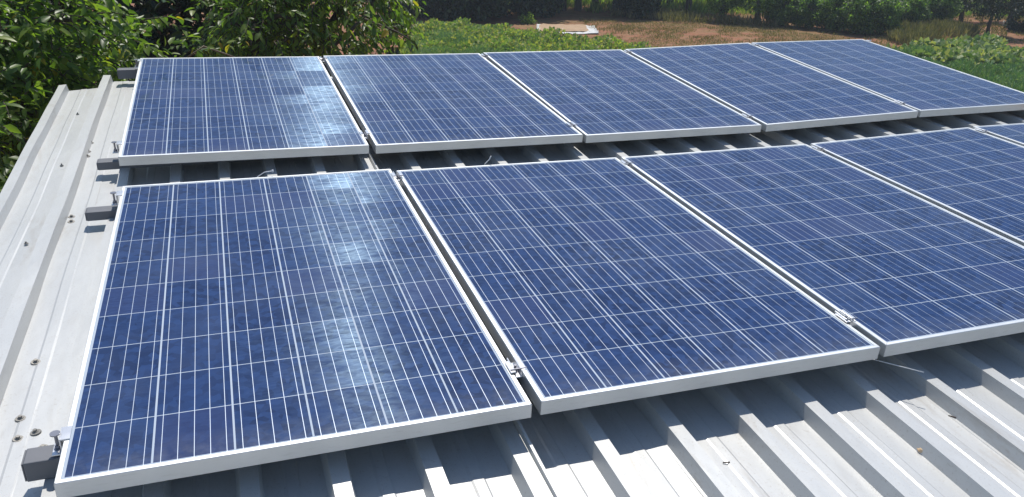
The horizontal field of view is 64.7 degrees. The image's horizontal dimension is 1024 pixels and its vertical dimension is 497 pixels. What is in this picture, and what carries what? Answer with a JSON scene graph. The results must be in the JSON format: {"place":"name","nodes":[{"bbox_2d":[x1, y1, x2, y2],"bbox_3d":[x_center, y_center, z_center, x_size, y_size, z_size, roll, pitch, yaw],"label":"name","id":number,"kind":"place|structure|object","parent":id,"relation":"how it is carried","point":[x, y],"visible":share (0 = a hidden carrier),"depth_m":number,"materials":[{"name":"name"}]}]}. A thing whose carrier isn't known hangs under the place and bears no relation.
{"place":"outdoors","nodes":[
{"label":"outdoors","id":0,"kind":"place"},
{"bbox_2d":[6,0,1023,82],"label":"ground","id":1,"kind":"structure","parent":0,"point":[570,15],"depth_m":31.66,"materials":[{"name":"soil"}]},
{"bbox_2d":[0,0,196,192],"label":"fruit tree","id":2,"kind":"object","parent":1,"relation":"on","point":[29,47],"visible":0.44,"depth_m":4.81,"materials":[{"name":"green plant"}]},
{"bbox_2d":[1,0,417,140],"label":"fruit tree","id":3,"kind":"object","parent":1,"relation":"on","point":[150,8],"visible":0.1,"depth_m":9.88,"materials":[{"name":"green plant"}]},
{"bbox_2d":[155,0,427,76],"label":"fruit tree","id":4,"kind":"object","parent":1,"relation":"on","point":[297,24],"visible":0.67,"depth_m":7.18,"materials":[{"name":"green plant"}]},
{"bbox_2d":[387,15,414,32],"bbox_3d":[-3.745,-7.843,28.214,1.309,0.816,1.468,-6,24,-18],"label":"shrub","id":5,"kind":"object","parent":1,"relation":"on","point":[411,28],"visible":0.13,"depth_m":28.09,"materials":[{"name":"green plant"}]},
{"bbox_2d":[389,40,414,54],"bbox_3d":[-2.861,-5.978,24.362,1.766,0.318,4.336,-1,23,-8],"label":"crop","id":6,"kind":"object","parent":1,"relation":"on","point":[406,49],"visible":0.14,"depth_m":24.06,"materials":[{"name":"green plant"}]},
{"bbox_2d":[387,0,433,17],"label":"orchard tree","id":7,"kind":"object","parent":1,"relation":"on","point":[409,9],"visible":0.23,"depth_m":32.15,"materials":[{"name":"green plant"}]},
{"bbox_2d":[414,0,467,19],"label":"orchard tree","id":8,"kind":"object","parent":1,"relation":"on","point":[430,9],"visible":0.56,"depth_m":31.44,"materials":[{"name":"green plant"}]},
{"bbox_2d":[411,27,530,53],"bbox_3d":[-0.889,-5.578,22.952,3.865,0.679,8.027,-6,24,-18],"label":"feathery crop","id":9,"kind":"object","parent":1,"relation":"on","point":[458,40],"visible":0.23,"depth_m":22.92,"materials":[{"name":"green plant"}]},
{"bbox_2d":[437,0,512,22],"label":"orchard tree","id":10,"kind":"object","parent":1,"relation":"on","point":[477,10],"visible":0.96,"depth_m":31.08,"materials":[{"name":"green plant"}]},
{"bbox_2d":[0,75,1023,496],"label":"shed","id":11,"kind":"structure","parent":1,"relation":"on","point":[862,429],"depth_m":2.09,"materials":[{"name":"metal"}]},
{"bbox_2d":[85,205,117,220],"bbox_3d":[0.948,-0.381,3.725,5.242,0.057,0.052,-6,27,-18],"label":"mounting rail","id":12,"kind":"object","parent":11,"relation":"on","point":[99,213],"visible":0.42,"depth_m":2.89,"materials":[{"name":"silver metal"}]},
{"bbox_2d":[110,190,122,205],"bbox_3d":[-1.418,-0.182,2.905,0.040,0.042,0.044,-6,27,-18],"label":"end clamp","id":13,"kind":"object","parent":12,"relation":"attached to","point":[116,201],"visible":0.98,"depth_m":2.90,"materials":[{"name":"metal"}]},
{"bbox_2d":[621,159,633,167],"bbox_3d":[0.503,-0.374,3.555,0.044,0.022,0.066,-6,26,-18],"label":"panel clamp","id":14,"kind":"object","parent":12,"relation":"attached to","point":[627,162],"visible":0.84,"depth_m":3.54,"materials":[{"name":"metal"}]},
{"bbox_2d":[396,157,879,414],"bbox_3d":[0.266,-0.008,2.757,0.992,0.038,1.650,-5,26,-19],"label":"solar panel","id":15,"kind":"object","parent":12,"relation":"on","point":[584,283],"visible":0.96,"depth_m":2.45,"materials":[{"name":"glass"}]},
{"bbox_2d":[811,145,823,151],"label":"panel clamp","id":16,"kind":"object","parent":12,"relation":"attached to","point":[817,147],"visible":0.64,"depth_m":3.87,"materials":[{"name":"metal"}]},
{"bbox_2d":[621,144,1023,356],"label":"solar panel","id":17,"kind":"object","parent":12,"relation":"on","point":[894,270],"visible":0.97,"depth_m":2.87,"materials":[{"name":"glass"}]},
{"bbox_2d":[873,359,923,372],"bbox_3d":[1.052,0.320,2.224,0.146,0.003,0.003,14,25,27],"label":"metal wire","id":18,"kind":"object","parent":17,"relation":"attached to","point":[898,365],"visible":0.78,"depth_m":2.22,"materials":[{"name":"metal"}]},
{"bbox_2d":[810,127,1023,245],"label":"solar panel","id":19,"kind":"object","parent":12,"relation":"on","point":[973,175],"visible":0.94,"depth_m":3.64,"materials":[{"name":"glass"}]},
{"bbox_2d":[974,128,987,133],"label":"panel clamp","id":20,"kind":"object","parent":12,"relation":"attached to","point":[982,130],"visible":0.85,"depth_m":4.17,"materials":[{"name":"metal"}]},
{"bbox_2d":[972,123,1023,145],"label":"solar panel","id":21,"kind":"object","parent":12,"relation":"on","point":[1013,133],"visible":0.67,"depth_m":4.19,"materials":[{"name":"glass"}]},
{"bbox_2d":[117,63,329,78],"bbox_3d":[0.275,-1.246,5.391,5.286,0.075,0.052,-6,27,-18],"label":"mounting rail","id":22,"kind":"object","parent":11,"relation":"on","point":[126,73],"visible":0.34,"depth_m":4.55,"materials":[{"name":"silver metal"}]},
{"bbox_2d":[134,59,141,67],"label":"end clamp","id":23,"kind":"object","parent":22,"relation":"attached to","point":[136,66],"visible":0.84,"depth_m":4.53,"materials":[{"name":"metal"}]},
{"bbox_2d":[118,56,368,165],"bbox_3d":[-1.364,-0.746,4.056,0.992,0.039,1.650,-5,28,-19],"label":"solar panel","id":24,"kind":"object","parent":22,"relation":"on","point":[188,110],"visible":1,"depth_m":3.81,"materials":[{"name":"glass"}]},
{"bbox_2d":[359,130,369,138],"bbox_3d":[-0.667,-0.517,3.662,0.044,0.022,0.066,-6,28,-18],"label":"panel clamp","id":25,"kind":"object","parent":24,"relation":"attached to","point":[365,133],"visible":0.9,"depth_m":3.65,"materials":[{"name":"metal"}]},
{"bbox_2d":[324,53,582,153],"bbox_3d":[-0.405,-0.840,4.390,0.992,0.040,1.650,-6,28,-19],"label":"solar panel","id":26,"kind":"object","parent":22,"relation":"on","point":[411,102],"visible":0.98,"depth_m":4.16,"materials":[{"name":"glass"}]},
{"bbox_2d":[319,56,326,61],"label":"panel clamp","id":27,"kind":"object","parent":26,"relation":"attached to","point":[323,58],"visible":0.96,"depth_m":4.85,"materials":[{"name":"metal"}]},
{"bbox_2d":[566,121,577,128],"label":"panel clamp","id":28,"kind":"object","parent":26,"relation":"attached to","point":[572,123],"visible":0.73,"depth_m":3.98,"materials":[{"name":"metal"}]},
{"bbox_2d":[483,49,761,142],"bbox_3d":[0.550,-0.936,4.715,0.992,0.038,1.650,-6,28,-19],"label":"solar panel","id":29,"kind":"object","parent":22,"relation":"on","point":[606,95],"visible":0.96,"depth_m":4.50,"materials":[{"name":"glass"}]},
{"bbox_2d":[625,43,917,131],"bbox_3d":[1.516,-1.050,5.034,0.992,0.039,1.650,-7,29,-18],"label":"solar panel","id":30,"kind":"object","parent":22,"relation":"on","point":[769,90],"visible":0.96,"depth_m":4.83,"materials":[{"name":"glass"}]},
{"bbox_2d":[752,39,1023,116],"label":"solar panel","id":31,"kind":"object","parent":22,"relation":"on","point":[924,88],"visible":0.95,"depth_m":5.17,"materials":[{"name":"glass"}]},
{"bbox_2d":[21,378,529,481],"bbox_3d":[1.429,0.201,2.530,5.206,0.072,0.052,-6,27,-18],"label":"mounting rail","id":32,"kind":"object","parent":11,"relation":"on","point":[40,463],"visible":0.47,"depth_m":1.70,"materials":[{"name":"silver metal"}]},
{"bbox_2d":[49,426,72,456],"bbox_3d":[-0.950,0.405,1.708,0.040,0.042,0.044,-6,27,-18],"label":"end clamp","id":33,"kind":"object","parent":32,"relation":"attached to","point":[65,433],"visible":0.77,"depth_m":1.70,"materials":[{"name":"metal"}]},
{"bbox_2d":[54,169,531,496],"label":"solar panel","id":34,"kind":"object","parent":32,"relation":"on","point":[240,323],"visible":1,"depth_m":2.10,"materials":[{"name":"glass"}]},
{"bbox_2d":[391,171,403,180],"bbox_3d":[-0.457,-0.289,3.224,0.044,0.022,0.066,-6,27,-18],"label":"panel clamp","id":35,"kind":"object","parent":34,"relation":"attached to","point":[398,175],"visible":0.89,"depth_m":3.21,"materials":[{"name":"metal"}]},
{"bbox_2d":[504,356,526,377],"bbox_3d":[0.007,0.297,2.025,0.044,0.022,0.066,-6,27,-18],"label":"panel clamp","id":36,"kind":"object","parent":32,"relation":"attached to","point":[516,367],"visible":0.94,"depth_m":2.02,"materials":[{"name":"metal"}]},
{"bbox_2d":[834,309,857,326],"bbox_3d":[0.968,0.202,2.351,0.044,0.022,0.066,-6,26,-18],"label":"panel clamp","id":37,"kind":"object","parent":32,"relation":"attached to","point":[843,318],"visible":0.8,"depth_m":2.34,"materials":[{"name":"metal"}]},
{"bbox_2d":[96,116,932,169],"bbox_3d":[0.766,-0.606,4.175,5.256,0.057,0.052,-6,27,-18],"label":"mounting rail","id":38,"kind":"object","parent":11,"relation":"on","point":[107,163],"visible":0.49,"depth_m":3.41,"materials":[{"name":"silver metal"}]},
{"bbox_2d":[111,141,121,153],"bbox_3d":[-1.628,-0.420,3.337,0.040,0.043,0.044,-6,27,-18],"label":"end clamp","id":39,"kind":"object","parent":38,"relation":"attached to","point":[118,143],"visible":1,"depth_m":3.33,"materials":[{"name":"metal"}]},
{"bbox_2d":[742,113,752,119],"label":"panel clamp","id":40,"kind":"object","parent":38,"relation":"attached to","point":[749,116],"visible":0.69,"depth_m":4.30,"materials":[{"name":"metal"}]},
{"bbox_2d":[894,100,905,105],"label":"panel clamp","id":41,"kind":"object","parent":38,"relation":"attached to","point":[899,102],"visible":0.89,"depth_m":4.61,"materials":[{"name":"metal"}]},
{"bbox_2d":[518,12,539,23],"bbox_3d":[0.645,-9.014,31.657,0.877,0.523,0.910,-6,24,-18],"label":"shrub","id":42,"kind":"object","parent":1,"relation":"on","point":[529,19],"visible":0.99,"depth_m":31.60,"materials":[{"name":"green plant"}]},
{"bbox_2d":[409,17,656,53],"bbox_3d":[0.747,-6.181,24.507,8.141,0.772,10.919,-6,24,-18],"label":"bean crop","id":43,"kind":"object","parent":1,"relation":"on","point":[499,36],"visible":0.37,"depth_m":24.86,"materials":[{"name":"green plant"}]},
{"bbox_2d":[514,0,566,17],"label":"orchard tree","id":44,"kind":"object","parent":1,"relation":"on","point":[537,8],"visible":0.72,"depth_m":33.30,"materials":[{"name":"green plant"}]},
{"bbox_2d":[537,24,598,33],"bbox_3d":[2.052,-8.203,30.190,2.301,0.091,2.746,2,23,0],"label":"tarp","id":45,"kind":"object","parent":1,"relation":"on","point":[591,29],"visible":0.39,"depth_m":29.72,"materials":[{"name":"plastic"}]},
{"bbox_2d":[539,23,587,30],"bbox_3d":[1.920,-8.281,30.283,1.865,0.069,2.050,1,23,-1],"label":"drying grain","id":46,"kind":"object","parent":45,"relation":"on","point":[576,27],"visible":0.85,"depth_m":30.32},
{"bbox_2d":[574,0,581,10],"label":"orchard tree","id":47,"kind":"object","parent":1,"relation":"on","point":[578,5],"visible":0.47,"depth_m":36.25,"materials":[{"name":"green plant"}]},
{"bbox_2d":[612,0,661,18],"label":"orchard tree","id":48,"kind":"object","parent":1,"relation":"on","point":[642,7],"visible":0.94,"depth_m":33.96,"materials":[{"name":"green plant"}]},
{"bbox_2d":[685,0,691,10],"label":"orchard tree","id":49,"kind":"object","parent":1,"relation":"on","point":[688,3],"visible":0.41,"depth_m":36.73,"materials":[{"name":"green plant"}]},
{"bbox_2d":[606,4,778,26],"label":"wild grass","id":50,"kind":"structure","parent":1,"relation":"on","point":[669,14],"depth_m":33.48,"materials":[{"name":"green plant"}]},
{"bbox_2d":[385,0,1016,16],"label":"undergrowth","id":51,"kind":"object","parent":1,"relation":"on","point":[699,5],"visible":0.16,"depth_m":36.73,"materials":[{"name":"green plant"}]},
{"bbox_2d":[704,0,746,21],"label":"orchard tree","id":52,"kind":"object","parent":1,"relation":"on","point":[725,5],"visible":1,"depth_m":33.47,"materials":[{"name":"green plant"}]},
{"bbox_2d":[740,0,786,23],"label":"orchard tree","id":53,"kind":"object","parent":1,"relation":"on","point":[759,7],"visible":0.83,"depth_m":32.94,"materials":[{"name":"green plant"}]},
{"bbox_2d":[763,0,805,25],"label":"orchard tree","id":54,"kind":"object","parent":1,"relation":"on","point":[781,15],"visible":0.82,"depth_m":32.64,"materials":[{"name":"green plant"}]},
{"bbox_2d":[789,0,833,27],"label":"orchard tree","id":55,"kind":"object","parent":1,"relation":"on","point":[807,15],"visible":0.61,"depth_m":32.25,"materials":[{"name":"green plant"}]},
{"bbox_2d":[814,0,856,30],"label":"orchard tree","id":56,"kind":"object","parent":1,"relation":"on","point":[825,17],"visible":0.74,"depth_m":31.62,"materials":[{"name":"green plant"}]},
{"bbox_2d":[830,0,886,34],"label":"orchard tree","id":57,"kind":"object","parent":1,"relation":"on","point":[858,25],"visible":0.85,"depth_m":30.84,"materials":[{"name":"green plant"}]},
{"bbox_2d":[858,0,909,34],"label":"orchard tree","id":58,"kind":"object","parent":1,"relation":"on","point":[892,12],"visible":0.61,"depth_m":30.81,"materials":[{"name":"green plant"}]},
{"bbox_2d":[898,0,932,23],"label":"orchard tree","id":59,"kind":"object","parent":1,"relation":"on","point":[920,11],"visible":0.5,"depth_m":33.03,"materials":[{"name":"green plant"}]},
{"bbox_2d":[882,17,985,44],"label":"tall weeds","id":60,"kind":"object","parent":1,"relation":"on","point":[916,31],"visible":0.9,"depth_m":31.12,"materials":[{"name":"green plant"}]},
{"bbox_2d":[922,0,964,22],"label":"orchard tree","id":61,"kind":"object","parent":1,"relation":"on","point":[941,10],"visible":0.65,"depth_m":34.47,"materials":[{"name":"green plant"}]},
{"bbox_2d":[883,41,1023,91],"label":"leafy greens","id":62,"kind":"object","parent":1,"relation":"on","point":[1010,75],"visible":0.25,"depth_m":22.48,"materials":[{"name":"green plant"}]},
{"bbox_2d":[892,31,1023,64],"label":"squash vines","id":63,"kind":"object","parent":1,"relation":"on","point":[985,45],"visible":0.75,"depth_m":25.44,"materials":[{"name":"green plant"}]},
{"bbox_2d":[943,0,986,21],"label":"orchard tree","id":64,"kind":"object","parent":1,"relation":"on","point":[966,9],"visible":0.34,"depth_m":36.19,"materials":[{"name":"green plant"}]},
{"bbox_2d":[950,13,1023,43],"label":"leafy litter","id":65,"kind":"object","parent":1,"relation":"on","point":[1001,28],"visible":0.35,"depth_m":34.47,"materials":[{"name":"brown plant"}]},
{"bbox_2d":[960,0,1023,32],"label":"orchard tree","id":66,"kind":"object","parent":1,"relation":"on","point":[993,8],"visible":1,"depth_m":31.28,"materials":[{"name":"green plant"}]},
{"bbox_2d":[1003,0,1023,31],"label":"orchard tree","id":67,"kind":"object","parent":1,"relation":"on","point":[1013,24],"visible":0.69,"depth_m":33.41,"materials":[{"name":"green plant"}]},
{"bbox_2d":[577,18,890,47],"bbox_3d":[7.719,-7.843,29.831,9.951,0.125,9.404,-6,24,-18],"label":"dry grass","id":68,"kind":"structure","parent":0,"point":[700,42],"depth_m":30.32,"materials":[{"name":"brown plant"}]}
]}

